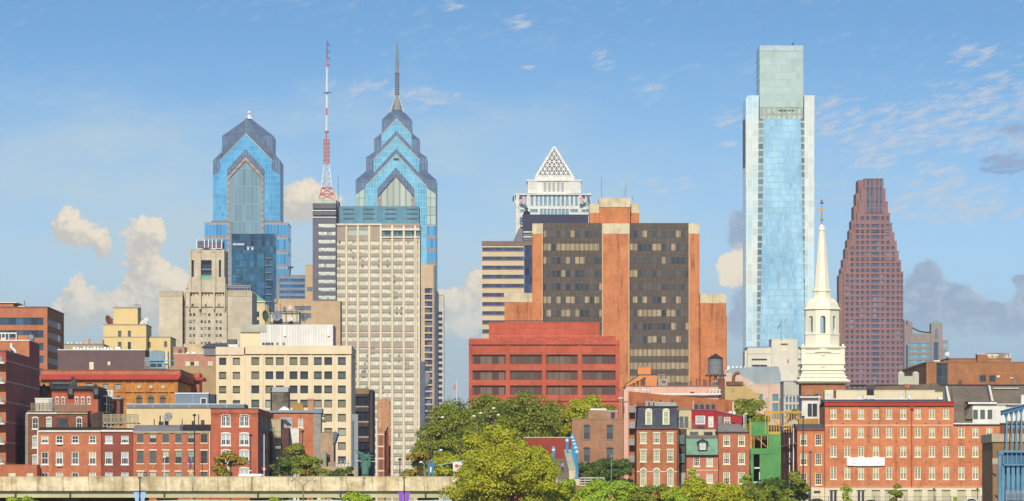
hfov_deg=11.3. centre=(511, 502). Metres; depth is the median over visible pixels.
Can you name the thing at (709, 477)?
window
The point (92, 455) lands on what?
window
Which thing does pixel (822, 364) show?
church steeple
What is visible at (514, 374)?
window
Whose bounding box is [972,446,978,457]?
window
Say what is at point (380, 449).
window
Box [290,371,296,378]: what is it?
window
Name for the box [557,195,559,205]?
window
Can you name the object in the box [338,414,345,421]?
window
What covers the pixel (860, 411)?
window
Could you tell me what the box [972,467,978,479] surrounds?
window
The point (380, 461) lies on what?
window
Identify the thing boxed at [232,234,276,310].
office building
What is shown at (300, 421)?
window
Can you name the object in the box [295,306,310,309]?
window
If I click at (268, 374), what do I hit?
window
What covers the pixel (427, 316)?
window
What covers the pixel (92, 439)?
window
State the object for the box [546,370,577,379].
window
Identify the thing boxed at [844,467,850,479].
window
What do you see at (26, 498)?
tree
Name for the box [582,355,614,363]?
window
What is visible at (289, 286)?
office building
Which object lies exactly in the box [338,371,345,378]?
window
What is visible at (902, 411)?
window
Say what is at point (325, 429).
window
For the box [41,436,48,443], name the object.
window
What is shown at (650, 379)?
rooftop structure
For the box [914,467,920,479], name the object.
window
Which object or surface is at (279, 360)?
window
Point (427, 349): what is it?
window
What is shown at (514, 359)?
window
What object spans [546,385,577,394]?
window
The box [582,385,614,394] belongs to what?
window
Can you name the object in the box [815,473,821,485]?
window
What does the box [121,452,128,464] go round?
window
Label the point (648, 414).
window
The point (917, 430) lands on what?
window
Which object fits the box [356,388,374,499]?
office building
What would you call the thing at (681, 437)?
window
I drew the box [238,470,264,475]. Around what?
van
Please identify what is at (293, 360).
window
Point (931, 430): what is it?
window
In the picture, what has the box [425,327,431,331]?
window
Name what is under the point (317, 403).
window
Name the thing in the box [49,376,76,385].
roof duct
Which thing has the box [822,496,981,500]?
fence
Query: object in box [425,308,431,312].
window
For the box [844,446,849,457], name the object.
window
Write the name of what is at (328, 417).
window
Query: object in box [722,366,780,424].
barrel roofed hall
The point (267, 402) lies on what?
window
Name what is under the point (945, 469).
window
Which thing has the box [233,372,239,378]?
window
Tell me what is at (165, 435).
window
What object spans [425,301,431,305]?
window
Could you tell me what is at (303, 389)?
window
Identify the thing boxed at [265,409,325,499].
brick house
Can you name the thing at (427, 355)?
window
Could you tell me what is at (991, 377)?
window
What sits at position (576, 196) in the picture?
window
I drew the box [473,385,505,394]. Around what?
window
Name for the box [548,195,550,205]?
window
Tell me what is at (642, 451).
window
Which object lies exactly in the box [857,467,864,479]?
window
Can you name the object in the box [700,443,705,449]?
window
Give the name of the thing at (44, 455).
window
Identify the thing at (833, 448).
window
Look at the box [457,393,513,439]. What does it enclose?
tree
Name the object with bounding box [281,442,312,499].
tree
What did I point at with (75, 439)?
window
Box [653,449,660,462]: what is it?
window
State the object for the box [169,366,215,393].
warehouse
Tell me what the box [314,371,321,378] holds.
window
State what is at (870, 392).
parapet block
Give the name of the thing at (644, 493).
tree
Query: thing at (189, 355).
warehouse
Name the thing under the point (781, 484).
tree
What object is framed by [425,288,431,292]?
window
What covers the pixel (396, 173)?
office tower
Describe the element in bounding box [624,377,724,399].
warehouse
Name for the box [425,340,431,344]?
window
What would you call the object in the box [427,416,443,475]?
street lamp
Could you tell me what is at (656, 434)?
window
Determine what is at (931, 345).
office building
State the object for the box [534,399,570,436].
tree
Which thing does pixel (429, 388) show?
window
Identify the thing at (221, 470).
tree
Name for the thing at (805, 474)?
window
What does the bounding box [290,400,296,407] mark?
window
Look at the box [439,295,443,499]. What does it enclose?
office tower
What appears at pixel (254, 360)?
window
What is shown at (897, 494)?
tree
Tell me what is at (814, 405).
window
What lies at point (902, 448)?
window
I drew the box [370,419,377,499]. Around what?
lamp pole
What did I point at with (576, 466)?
street lamp
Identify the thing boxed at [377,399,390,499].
brick house
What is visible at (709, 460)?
window
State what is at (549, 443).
wall
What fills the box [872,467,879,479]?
window
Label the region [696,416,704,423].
window
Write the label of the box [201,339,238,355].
roof hut
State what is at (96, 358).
warehouse
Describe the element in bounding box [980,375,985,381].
window
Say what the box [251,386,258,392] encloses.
window
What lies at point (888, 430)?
window
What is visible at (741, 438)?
window
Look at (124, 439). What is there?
window
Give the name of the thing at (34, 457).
window
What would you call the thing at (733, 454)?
row house
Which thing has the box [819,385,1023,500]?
brick range
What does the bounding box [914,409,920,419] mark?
window
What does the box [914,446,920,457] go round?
window
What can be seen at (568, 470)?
footbridge
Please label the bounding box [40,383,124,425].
mansard house
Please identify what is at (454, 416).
tree
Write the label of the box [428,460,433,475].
information kiosk
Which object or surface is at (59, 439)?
window
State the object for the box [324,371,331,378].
window
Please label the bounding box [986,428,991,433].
window
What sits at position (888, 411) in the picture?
window
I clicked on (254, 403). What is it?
window
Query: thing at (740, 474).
window
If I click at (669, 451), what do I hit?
window
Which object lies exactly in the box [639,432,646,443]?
window
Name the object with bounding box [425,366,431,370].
window
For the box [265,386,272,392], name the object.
window
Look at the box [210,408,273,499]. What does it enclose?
corner house
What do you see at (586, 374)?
window
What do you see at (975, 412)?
window
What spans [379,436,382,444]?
window
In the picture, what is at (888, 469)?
window
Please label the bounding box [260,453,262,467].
side window
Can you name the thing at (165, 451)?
window
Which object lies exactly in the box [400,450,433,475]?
tree
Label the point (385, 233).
window
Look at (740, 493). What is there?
tree
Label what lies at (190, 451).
window
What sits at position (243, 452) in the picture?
window
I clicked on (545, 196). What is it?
window
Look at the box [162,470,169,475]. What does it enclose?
window
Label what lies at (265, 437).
side window
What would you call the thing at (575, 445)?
street lamp
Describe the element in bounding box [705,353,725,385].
water tower
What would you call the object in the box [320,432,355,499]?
building
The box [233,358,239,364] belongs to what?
window
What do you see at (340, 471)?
shrub
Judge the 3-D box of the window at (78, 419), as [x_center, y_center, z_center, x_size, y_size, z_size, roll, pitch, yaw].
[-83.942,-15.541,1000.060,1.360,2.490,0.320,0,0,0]
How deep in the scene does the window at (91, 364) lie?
1249.90 m
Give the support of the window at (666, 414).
in the mansard house at (656, 429)
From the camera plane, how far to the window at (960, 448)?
980.10 m
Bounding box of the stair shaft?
[351,414,358,475]
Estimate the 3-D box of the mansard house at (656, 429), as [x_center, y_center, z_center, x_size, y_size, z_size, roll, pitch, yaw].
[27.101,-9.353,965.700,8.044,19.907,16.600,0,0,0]
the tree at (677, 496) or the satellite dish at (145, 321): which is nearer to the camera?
the tree at (677, 496)
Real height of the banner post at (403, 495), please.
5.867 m
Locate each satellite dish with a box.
[105,315,112,323]
[140,318,148,323]
[163,412,171,423]
[262,310,268,322]
[272,311,281,321]
[301,313,307,322]
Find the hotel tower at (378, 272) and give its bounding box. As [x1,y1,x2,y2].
[336,206,420,500]
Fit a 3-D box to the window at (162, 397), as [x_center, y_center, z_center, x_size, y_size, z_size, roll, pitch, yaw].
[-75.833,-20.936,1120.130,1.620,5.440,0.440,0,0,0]
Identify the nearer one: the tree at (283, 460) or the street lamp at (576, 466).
the street lamp at (576, 466)
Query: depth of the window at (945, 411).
980.10 m
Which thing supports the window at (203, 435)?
in the row house at (154, 444)
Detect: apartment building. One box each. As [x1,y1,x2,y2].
[0,333,39,464]
[103,300,175,365]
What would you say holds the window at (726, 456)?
in the row house at (733, 454)
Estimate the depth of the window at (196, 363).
1309.88 m
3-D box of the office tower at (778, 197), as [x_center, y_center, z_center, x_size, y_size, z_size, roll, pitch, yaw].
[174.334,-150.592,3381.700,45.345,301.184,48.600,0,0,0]
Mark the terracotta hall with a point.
(146, 386)
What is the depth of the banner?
979.57 m
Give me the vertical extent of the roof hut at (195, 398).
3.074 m
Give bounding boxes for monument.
[355,450,372,475]
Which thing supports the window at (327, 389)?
in the office building at (324, 377)
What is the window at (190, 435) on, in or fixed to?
in the row house at (154, 444)
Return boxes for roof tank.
[270,387,289,409]
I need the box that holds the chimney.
[307,399,313,409]
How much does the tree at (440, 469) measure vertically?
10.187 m
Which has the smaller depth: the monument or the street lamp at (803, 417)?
the monument
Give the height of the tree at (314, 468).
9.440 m
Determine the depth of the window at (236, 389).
1183.09 m
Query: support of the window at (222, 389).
in the office building at (324, 377)
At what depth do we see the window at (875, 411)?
980.10 m
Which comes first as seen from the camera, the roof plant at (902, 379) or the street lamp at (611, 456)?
the street lamp at (611, 456)
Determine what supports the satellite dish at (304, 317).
attached to the aerial hut at (295, 320)
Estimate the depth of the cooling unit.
985.00 m
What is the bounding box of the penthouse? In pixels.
[797,395,820,423]
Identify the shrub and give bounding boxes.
[316,468,331,499]
[328,466,353,475]
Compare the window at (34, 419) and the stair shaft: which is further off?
the stair shaft
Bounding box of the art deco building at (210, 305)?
[159,239,256,346]
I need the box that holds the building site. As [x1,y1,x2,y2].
[749,411,801,483]
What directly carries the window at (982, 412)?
in the brick range
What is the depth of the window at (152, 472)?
962.32 m
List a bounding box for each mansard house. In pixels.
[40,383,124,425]
[634,400,679,500]
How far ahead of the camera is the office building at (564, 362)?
1350.78 m
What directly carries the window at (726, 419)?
in the terrace house at (696, 420)
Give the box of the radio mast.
[319,44,334,198]
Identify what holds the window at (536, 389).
in the office building at (564, 362)
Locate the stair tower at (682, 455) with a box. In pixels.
[679,429,686,485]
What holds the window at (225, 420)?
in the corner house at (232, 429)
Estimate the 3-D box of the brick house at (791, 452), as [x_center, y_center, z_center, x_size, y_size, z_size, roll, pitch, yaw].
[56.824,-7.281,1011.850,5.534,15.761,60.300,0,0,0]
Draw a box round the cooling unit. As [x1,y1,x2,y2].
[56,418,68,426]
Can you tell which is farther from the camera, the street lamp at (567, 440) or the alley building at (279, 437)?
the alley building at (279, 437)
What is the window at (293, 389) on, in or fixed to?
in the office building at (324, 377)
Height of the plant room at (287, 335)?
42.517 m
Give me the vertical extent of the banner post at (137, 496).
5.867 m
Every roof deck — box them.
[28,403,91,413]
[103,414,139,427]
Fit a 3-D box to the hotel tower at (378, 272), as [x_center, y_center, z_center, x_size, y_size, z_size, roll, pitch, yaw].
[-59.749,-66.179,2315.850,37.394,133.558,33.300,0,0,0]
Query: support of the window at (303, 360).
in the office building at (324, 377)
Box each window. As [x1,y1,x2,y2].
[32,417,38,429]
[32,435,36,448]
[32,454,36,464]
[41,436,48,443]
[41,452,48,464]
[46,417,51,426]
[55,436,63,443]
[55,452,63,464]
[71,436,78,443]
[71,452,78,464]
[76,416,82,426]
[88,436,96,443]
[88,452,96,464]
[89,361,109,368]
[104,436,112,443]
[104,452,112,464]
[115,384,120,388]
[121,436,128,443]
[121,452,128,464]
[135,394,142,403]
[136,433,143,443]
[136,449,143,463]
[136,470,143,475]
[147,394,154,403]
[149,433,156,443]
[149,449,156,463]
[149,470,156,475]
[150,364,161,366]
[159,394,166,403]
[162,433,169,443]
[162,449,169,463]
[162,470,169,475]
[175,433,182,443]
[175,449,182,463]
[175,470,182,475]
[186,361,212,365]
[187,433,193,443]
[187,449,193,463]
[200,433,207,443]
[200,449,207,463]
[200,470,207,475]
[219,358,225,364]
[219,372,225,378]
[219,386,225,392]
[220,414,230,427]
[220,432,230,445]
[221,449,230,463]
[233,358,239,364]
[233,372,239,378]
[233,386,239,392]
[239,414,249,427]
[239,432,249,445]
[239,449,248,459]
[239,467,248,473]
[251,357,258,364]
[251,371,258,378]
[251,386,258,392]
[251,400,258,407]
[260,416,262,427]
[260,434,262,446]
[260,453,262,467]
[264,418,266,428]
[264,435,266,447]
[264,454,266,468]
[265,357,272,364]
[265,371,272,378]
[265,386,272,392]
[265,400,269,407]
[276,357,283,364]
[276,371,283,378]
[290,357,296,364]
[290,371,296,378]
[290,386,296,392]
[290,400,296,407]
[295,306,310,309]
[298,419,303,428]
[300,357,307,364]
[300,371,307,378]
[300,386,307,392]
[300,400,307,407]
[314,357,321,364]
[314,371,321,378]
[314,386,321,392]
[314,400,321,407]
[324,357,331,364]
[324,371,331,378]
[324,386,331,392]
[324,400,331,407]
[324,414,331,421]
[324,428,331,431]
[338,357,345,364]
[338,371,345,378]
[338,386,345,392]
[338,400,345,407]
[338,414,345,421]
[338,428,345,435]
[338,442,345,449]
[338,456,345,462]
[348,230,367,234]
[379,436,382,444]
[379,448,382,456]
[379,460,382,469]
[382,230,418,236]
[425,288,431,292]
[425,295,431,299]
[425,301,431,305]
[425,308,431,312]
[425,314,431,318]
[425,321,431,325]
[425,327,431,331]
[425,334,431,338]
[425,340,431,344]
[425,347,431,351]
[425,353,431,357]
[425,360,431,364]
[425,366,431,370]
[425,386,431,390]
[425,392,431,396]
[425,399,431,403]
[425,405,431,409]
[473,355,505,363]
[473,370,505,379]
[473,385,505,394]
[510,355,541,363]
[510,370,541,379]
[510,385,541,394]
[544,195,546,205]
[546,355,577,363]
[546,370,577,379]
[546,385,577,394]
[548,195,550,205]
[553,195,555,205]
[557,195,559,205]
[566,195,568,205]
[575,195,577,205]
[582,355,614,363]
[582,370,614,379]
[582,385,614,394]
[583,424,590,439]
[583,447,590,462]
[606,424,613,439]
[607,447,612,459]
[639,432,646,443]
[639,449,646,462]
[640,468,646,486]
[646,412,650,423]
[653,432,660,443]
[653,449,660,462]
[653,468,659,485]
[664,412,668,423]
[666,432,673,443]
[666,449,673,462]
[667,468,673,486]
[679,435,684,443]
[679,454,684,462]
[693,457,699,466]
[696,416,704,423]
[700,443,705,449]
[706,457,712,466]
[706,474,712,483]
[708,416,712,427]
[723,435,730,446]
[723,453,730,464]
[723,472,730,484]
[724,417,729,423]
[737,435,745,446]
[737,453,745,464]
[737,472,744,484]
[772,394,777,400]
[772,403,777,418]
[781,344,787,349]
[800,434,807,445]
[800,453,807,465]
[800,473,806,482]
[808,404,811,416]
[813,404,816,416]
[815,434,821,445]
[815,453,821,465]
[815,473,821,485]
[830,409,836,419]
[830,428,836,437]
[830,446,836,457]
[830,467,836,479]
[844,409,850,419]
[844,428,850,437]
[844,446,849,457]
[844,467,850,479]
[845,217,901,388]
[857,409,864,419]
[857,428,864,437]
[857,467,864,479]
[858,446,863,456]
[871,235,878,238]
[871,274,878,277]
[871,285,878,288]
[872,409,879,419]
[872,428,879,437]
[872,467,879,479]
[873,446,878,456]
[885,409,892,419]
[885,428,892,437]
[885,446,892,457]
[885,467,892,479]
[900,409,906,419]
[900,428,906,437]
[900,446,906,457]
[900,467,906,479]
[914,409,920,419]
[914,428,920,437]
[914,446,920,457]
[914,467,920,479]
[928,409,935,419]
[928,428,935,437]
[928,446,935,457]
[928,467,935,479]
[936,363,947,384]
[942,409,949,419]
[942,428,949,437]
[942,446,949,457]
[942,467,949,479]
[958,428,964,437]
[958,446,964,457]
[958,467,964,479]
[972,428,978,437]
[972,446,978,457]
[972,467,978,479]
[973,410,977,418]
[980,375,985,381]
[980,410,984,418]
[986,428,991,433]
[988,410,991,418]
[989,375,994,381]
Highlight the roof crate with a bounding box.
[292,403,303,409]
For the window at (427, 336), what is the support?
in the office tower at (429, 325)
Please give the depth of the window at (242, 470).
955.06 m
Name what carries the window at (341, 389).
in the office building at (324, 377)
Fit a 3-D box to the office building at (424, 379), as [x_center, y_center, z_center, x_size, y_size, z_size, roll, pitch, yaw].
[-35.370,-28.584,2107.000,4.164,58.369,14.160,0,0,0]
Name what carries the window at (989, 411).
in the brick range
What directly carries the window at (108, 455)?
in the row house at (116, 451)
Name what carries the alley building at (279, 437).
on the ground
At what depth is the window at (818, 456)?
982.26 m
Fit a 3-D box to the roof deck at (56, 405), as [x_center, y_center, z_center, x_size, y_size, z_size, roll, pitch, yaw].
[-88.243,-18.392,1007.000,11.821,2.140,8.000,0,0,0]
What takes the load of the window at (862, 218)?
in the office tower at (870, 290)
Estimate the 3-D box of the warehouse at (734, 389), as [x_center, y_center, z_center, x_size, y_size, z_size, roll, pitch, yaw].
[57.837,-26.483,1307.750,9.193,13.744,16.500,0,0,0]
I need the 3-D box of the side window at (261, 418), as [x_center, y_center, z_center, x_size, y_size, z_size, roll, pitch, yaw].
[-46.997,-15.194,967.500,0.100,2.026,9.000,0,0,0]
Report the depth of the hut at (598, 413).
985.50 m
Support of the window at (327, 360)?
in the office building at (324, 377)
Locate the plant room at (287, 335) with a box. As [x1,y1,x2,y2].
[240,325,335,346]
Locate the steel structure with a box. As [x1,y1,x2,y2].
[997,404,1023,500]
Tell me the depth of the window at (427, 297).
2500.94 m
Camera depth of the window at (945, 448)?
980.10 m
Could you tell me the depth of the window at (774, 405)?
1500.32 m
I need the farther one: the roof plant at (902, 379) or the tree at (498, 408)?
the roof plant at (902, 379)
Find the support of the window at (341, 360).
in the office building at (324, 377)
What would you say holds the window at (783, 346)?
in the office building at (784, 355)
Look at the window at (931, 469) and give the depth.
980.10 m
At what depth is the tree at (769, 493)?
847.91 m
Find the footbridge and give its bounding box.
[554,449,604,488]
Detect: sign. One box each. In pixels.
[453,462,461,470]
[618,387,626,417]
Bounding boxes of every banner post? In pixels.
[134,477,145,500]
[398,477,409,500]
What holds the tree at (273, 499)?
on the ground
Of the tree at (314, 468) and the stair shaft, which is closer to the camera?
the tree at (314, 468)
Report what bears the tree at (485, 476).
on the ground
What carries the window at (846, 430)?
in the brick range
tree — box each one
[6,495,37,500]
[211,451,249,499]
[268,497,284,500]
[269,455,295,499]
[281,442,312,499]
[299,456,322,475]
[341,491,373,500]
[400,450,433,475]
[408,423,458,475]
[414,396,489,498]
[425,451,460,499]
[438,465,473,500]
[447,425,499,471]
[453,443,563,500]
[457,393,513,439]
[457,420,529,476]
[471,404,510,422]
[493,390,565,448]
[514,445,563,500]
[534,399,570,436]
[534,482,581,500]
[542,477,605,500]
[560,394,603,434]
[572,478,638,500]
[578,457,613,484]
[582,406,606,417]
[593,458,639,493]
[604,405,615,410]
[617,484,669,500]
[660,475,736,500]
[664,489,693,500]
[687,468,696,495]
[712,481,753,500]
[734,397,770,448]
[734,491,771,500]
[738,481,783,500]
[740,474,751,483]
[755,475,809,500]
[776,470,810,500]
[840,486,852,500]
[887,484,903,500]
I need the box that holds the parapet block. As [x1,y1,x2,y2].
[814,384,942,398]
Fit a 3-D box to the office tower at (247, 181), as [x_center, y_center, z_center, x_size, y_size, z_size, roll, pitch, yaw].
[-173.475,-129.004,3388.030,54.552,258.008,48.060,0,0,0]
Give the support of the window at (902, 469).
in the brick range
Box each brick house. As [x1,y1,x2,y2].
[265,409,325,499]
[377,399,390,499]
[571,418,623,499]
[781,424,823,500]
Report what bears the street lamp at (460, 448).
on the ground
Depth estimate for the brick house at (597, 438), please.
955.00 m
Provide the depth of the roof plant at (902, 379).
1200.00 m
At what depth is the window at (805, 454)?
982.02 m
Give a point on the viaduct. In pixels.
(83, 488)
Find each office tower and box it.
[204,111,290,284]
[356,42,436,291]
[421,265,438,499]
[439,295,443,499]
[515,146,590,232]
[743,42,813,350]
[837,178,902,388]
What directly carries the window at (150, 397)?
in the terracotta hall
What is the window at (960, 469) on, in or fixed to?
in the brick range
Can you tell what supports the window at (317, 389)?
in the office building at (324, 377)
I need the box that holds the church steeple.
[794,199,866,400]
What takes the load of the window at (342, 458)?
in the office building at (324, 377)
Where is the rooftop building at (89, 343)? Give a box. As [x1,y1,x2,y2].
[64,339,108,348]
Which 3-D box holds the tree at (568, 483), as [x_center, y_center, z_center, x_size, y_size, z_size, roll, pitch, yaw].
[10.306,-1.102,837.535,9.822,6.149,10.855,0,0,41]
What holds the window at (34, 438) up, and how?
in the row house at (35, 422)
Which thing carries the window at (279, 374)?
in the office building at (324, 377)
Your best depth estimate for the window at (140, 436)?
962.08 m
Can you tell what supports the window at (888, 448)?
in the brick range
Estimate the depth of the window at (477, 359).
1350.80 m
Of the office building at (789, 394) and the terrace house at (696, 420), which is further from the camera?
the office building at (789, 394)
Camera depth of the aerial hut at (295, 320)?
1400.00 m
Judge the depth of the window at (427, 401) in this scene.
2500.94 m
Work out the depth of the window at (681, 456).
967.50 m
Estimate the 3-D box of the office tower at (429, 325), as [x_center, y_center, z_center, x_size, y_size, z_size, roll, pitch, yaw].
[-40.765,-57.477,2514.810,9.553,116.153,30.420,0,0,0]
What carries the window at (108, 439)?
in the row house at (116, 451)
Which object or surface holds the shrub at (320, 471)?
on the ground
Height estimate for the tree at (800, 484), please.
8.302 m
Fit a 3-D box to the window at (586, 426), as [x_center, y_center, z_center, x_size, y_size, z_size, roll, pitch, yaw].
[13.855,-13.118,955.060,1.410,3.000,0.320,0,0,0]
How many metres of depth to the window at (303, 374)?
1180.50 m
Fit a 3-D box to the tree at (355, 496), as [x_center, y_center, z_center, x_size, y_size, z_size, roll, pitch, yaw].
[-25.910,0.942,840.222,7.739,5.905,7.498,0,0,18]
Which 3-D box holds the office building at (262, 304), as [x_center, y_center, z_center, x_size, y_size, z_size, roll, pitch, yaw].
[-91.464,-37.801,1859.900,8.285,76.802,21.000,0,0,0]
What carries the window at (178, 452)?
in the row house at (154, 444)
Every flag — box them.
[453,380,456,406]
[517,197,525,203]
[579,195,586,202]
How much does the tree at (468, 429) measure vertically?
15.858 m
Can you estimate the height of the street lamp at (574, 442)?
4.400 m
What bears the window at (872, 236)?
in the office tower at (870, 290)
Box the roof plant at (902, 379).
[897,372,918,384]
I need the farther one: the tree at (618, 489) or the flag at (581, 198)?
the flag at (581, 198)
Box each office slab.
[313,199,339,300]
[520,214,588,240]
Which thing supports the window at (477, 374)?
in the office building at (564, 362)
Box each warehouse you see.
[57,347,149,368]
[126,404,247,427]
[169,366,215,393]
[173,344,215,365]
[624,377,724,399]
[725,371,759,415]
[850,383,1023,433]
[902,353,1023,384]
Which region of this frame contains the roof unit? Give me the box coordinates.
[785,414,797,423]
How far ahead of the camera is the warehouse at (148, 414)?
1010.00 m
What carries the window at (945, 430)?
in the brick range
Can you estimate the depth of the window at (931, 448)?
980.10 m
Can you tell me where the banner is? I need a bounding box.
[847,457,884,465]
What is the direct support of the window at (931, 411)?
in the brick range
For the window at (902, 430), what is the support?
in the brick range
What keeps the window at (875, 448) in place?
in the brick range
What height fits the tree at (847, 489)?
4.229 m
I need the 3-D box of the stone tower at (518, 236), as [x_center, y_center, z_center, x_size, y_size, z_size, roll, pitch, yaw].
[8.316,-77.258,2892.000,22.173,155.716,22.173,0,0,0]
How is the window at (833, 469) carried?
in the brick range
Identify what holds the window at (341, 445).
in the office building at (324, 377)
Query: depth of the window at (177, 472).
962.08 m
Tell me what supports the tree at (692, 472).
on the ground
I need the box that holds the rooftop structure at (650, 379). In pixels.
[625,366,667,385]
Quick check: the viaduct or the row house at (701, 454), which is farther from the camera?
the row house at (701, 454)
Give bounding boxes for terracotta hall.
[40,369,206,427]
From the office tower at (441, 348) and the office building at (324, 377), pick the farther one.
the office tower at (441, 348)
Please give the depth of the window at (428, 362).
2500.94 m
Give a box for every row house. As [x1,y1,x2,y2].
[25,412,111,464]
[37,427,102,475]
[101,428,133,475]
[133,414,210,500]
[685,435,717,497]
[715,424,749,484]
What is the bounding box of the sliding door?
[680,416,687,427]
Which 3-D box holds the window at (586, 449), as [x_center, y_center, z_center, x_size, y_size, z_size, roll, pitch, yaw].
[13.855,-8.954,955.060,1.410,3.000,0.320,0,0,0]
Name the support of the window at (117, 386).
in the terracotta hall
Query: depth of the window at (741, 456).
965.14 m
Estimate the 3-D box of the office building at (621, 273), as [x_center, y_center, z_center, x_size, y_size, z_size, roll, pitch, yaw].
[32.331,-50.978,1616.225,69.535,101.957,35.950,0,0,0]
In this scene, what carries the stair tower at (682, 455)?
on the ground
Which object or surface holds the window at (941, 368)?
in the warehouse at (992, 369)
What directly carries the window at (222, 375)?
in the office building at (324, 377)
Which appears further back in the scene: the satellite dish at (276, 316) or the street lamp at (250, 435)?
the satellite dish at (276, 316)
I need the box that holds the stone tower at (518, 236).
[513,228,521,240]
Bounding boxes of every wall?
[0,465,39,475]
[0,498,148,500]
[523,437,570,462]
[622,389,733,481]
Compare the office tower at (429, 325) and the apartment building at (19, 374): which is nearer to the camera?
the apartment building at (19, 374)
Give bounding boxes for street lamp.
[193,414,195,499]
[249,434,252,473]
[290,479,315,500]
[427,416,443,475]
[459,440,460,458]
[552,446,555,459]
[565,437,568,452]
[572,437,575,457]
[573,440,576,461]
[574,444,577,465]
[575,448,578,476]
[609,455,612,499]
[801,416,804,500]
[809,451,811,500]
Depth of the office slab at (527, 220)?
2000.00 m
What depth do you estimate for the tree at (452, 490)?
833.49 m
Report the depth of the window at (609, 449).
955.29 m
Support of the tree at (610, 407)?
on the ground
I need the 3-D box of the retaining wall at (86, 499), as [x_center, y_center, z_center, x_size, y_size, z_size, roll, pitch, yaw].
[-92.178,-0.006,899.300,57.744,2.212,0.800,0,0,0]
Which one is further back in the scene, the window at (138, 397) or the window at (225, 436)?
the window at (138, 397)
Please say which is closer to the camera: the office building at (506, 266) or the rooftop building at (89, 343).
the rooftop building at (89, 343)
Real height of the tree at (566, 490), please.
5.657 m
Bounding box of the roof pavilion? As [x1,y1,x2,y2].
[144,350,175,368]
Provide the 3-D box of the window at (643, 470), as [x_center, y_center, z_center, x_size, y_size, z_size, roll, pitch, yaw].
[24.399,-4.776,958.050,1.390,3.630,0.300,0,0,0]
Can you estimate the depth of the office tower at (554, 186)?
3466.78 m
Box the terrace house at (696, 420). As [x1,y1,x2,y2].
[677,404,743,434]
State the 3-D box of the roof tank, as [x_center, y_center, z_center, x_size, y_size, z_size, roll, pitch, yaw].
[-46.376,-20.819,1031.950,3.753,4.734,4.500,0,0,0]
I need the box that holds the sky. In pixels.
[0,0,1023,499]
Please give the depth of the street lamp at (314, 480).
849.92 m
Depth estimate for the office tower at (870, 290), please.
3575.00 m
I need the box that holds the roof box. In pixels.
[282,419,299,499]
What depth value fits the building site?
985.02 m
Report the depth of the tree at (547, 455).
843.78 m
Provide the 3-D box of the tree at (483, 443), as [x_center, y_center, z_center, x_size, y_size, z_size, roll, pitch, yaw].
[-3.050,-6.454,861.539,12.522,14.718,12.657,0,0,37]
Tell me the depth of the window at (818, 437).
982.26 m
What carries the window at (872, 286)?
in the office tower at (870, 290)
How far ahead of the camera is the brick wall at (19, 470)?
955.00 m
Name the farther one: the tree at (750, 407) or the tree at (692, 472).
the tree at (750, 407)
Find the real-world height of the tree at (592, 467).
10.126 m
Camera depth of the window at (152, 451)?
962.32 m
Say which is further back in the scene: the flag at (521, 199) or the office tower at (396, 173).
the flag at (521, 199)
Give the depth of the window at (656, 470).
958.10 m
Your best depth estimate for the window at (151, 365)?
1199.96 m
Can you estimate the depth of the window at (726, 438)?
965.14 m
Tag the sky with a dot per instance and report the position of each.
(115, 115)
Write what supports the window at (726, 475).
in the row house at (733, 454)
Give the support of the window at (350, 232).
in the hotel tower at (378, 272)
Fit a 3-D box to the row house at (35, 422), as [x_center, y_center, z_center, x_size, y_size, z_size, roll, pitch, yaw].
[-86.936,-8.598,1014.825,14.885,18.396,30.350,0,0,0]
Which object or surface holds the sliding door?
in the terrace house at (696, 420)
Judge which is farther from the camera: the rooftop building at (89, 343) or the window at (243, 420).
the rooftop building at (89, 343)
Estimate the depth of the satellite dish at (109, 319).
1502.25 m
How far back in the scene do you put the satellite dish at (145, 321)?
1506.43 m
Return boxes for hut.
[175,393,216,403]
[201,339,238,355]
[267,304,300,324]
[588,409,617,417]
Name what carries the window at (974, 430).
in the brick range
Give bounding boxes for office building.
[0,301,63,385]
[216,346,355,499]
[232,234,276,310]
[252,291,270,324]
[273,297,341,345]
[275,265,312,310]
[276,267,304,298]
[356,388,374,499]
[420,361,429,475]
[469,320,619,500]
[482,241,531,337]
[504,177,726,417]
[743,339,800,381]
[780,381,798,433]
[903,320,947,368]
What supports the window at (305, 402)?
in the office building at (324, 377)
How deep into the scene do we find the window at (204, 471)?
962.32 m
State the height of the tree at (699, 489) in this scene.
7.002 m
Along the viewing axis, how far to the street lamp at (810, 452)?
956.90 m
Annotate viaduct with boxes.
[0,476,460,500]
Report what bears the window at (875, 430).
in the brick range
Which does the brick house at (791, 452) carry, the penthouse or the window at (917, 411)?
the penthouse
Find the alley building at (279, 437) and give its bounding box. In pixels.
[269,419,289,499]
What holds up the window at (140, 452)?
in the row house at (154, 444)
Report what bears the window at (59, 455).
in the row house at (68, 451)
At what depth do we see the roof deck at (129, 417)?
968.02 m
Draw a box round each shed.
[35,398,53,410]
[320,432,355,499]
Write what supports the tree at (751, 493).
on the ground
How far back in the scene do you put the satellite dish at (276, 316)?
1397.67 m
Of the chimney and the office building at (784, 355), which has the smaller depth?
the chimney
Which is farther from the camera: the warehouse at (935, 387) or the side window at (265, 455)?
the warehouse at (935, 387)
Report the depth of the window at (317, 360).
1180.50 m
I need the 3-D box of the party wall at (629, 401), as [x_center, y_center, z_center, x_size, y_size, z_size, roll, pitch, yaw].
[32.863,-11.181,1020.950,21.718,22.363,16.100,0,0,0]
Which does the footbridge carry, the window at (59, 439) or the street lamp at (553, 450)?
the street lamp at (553, 450)

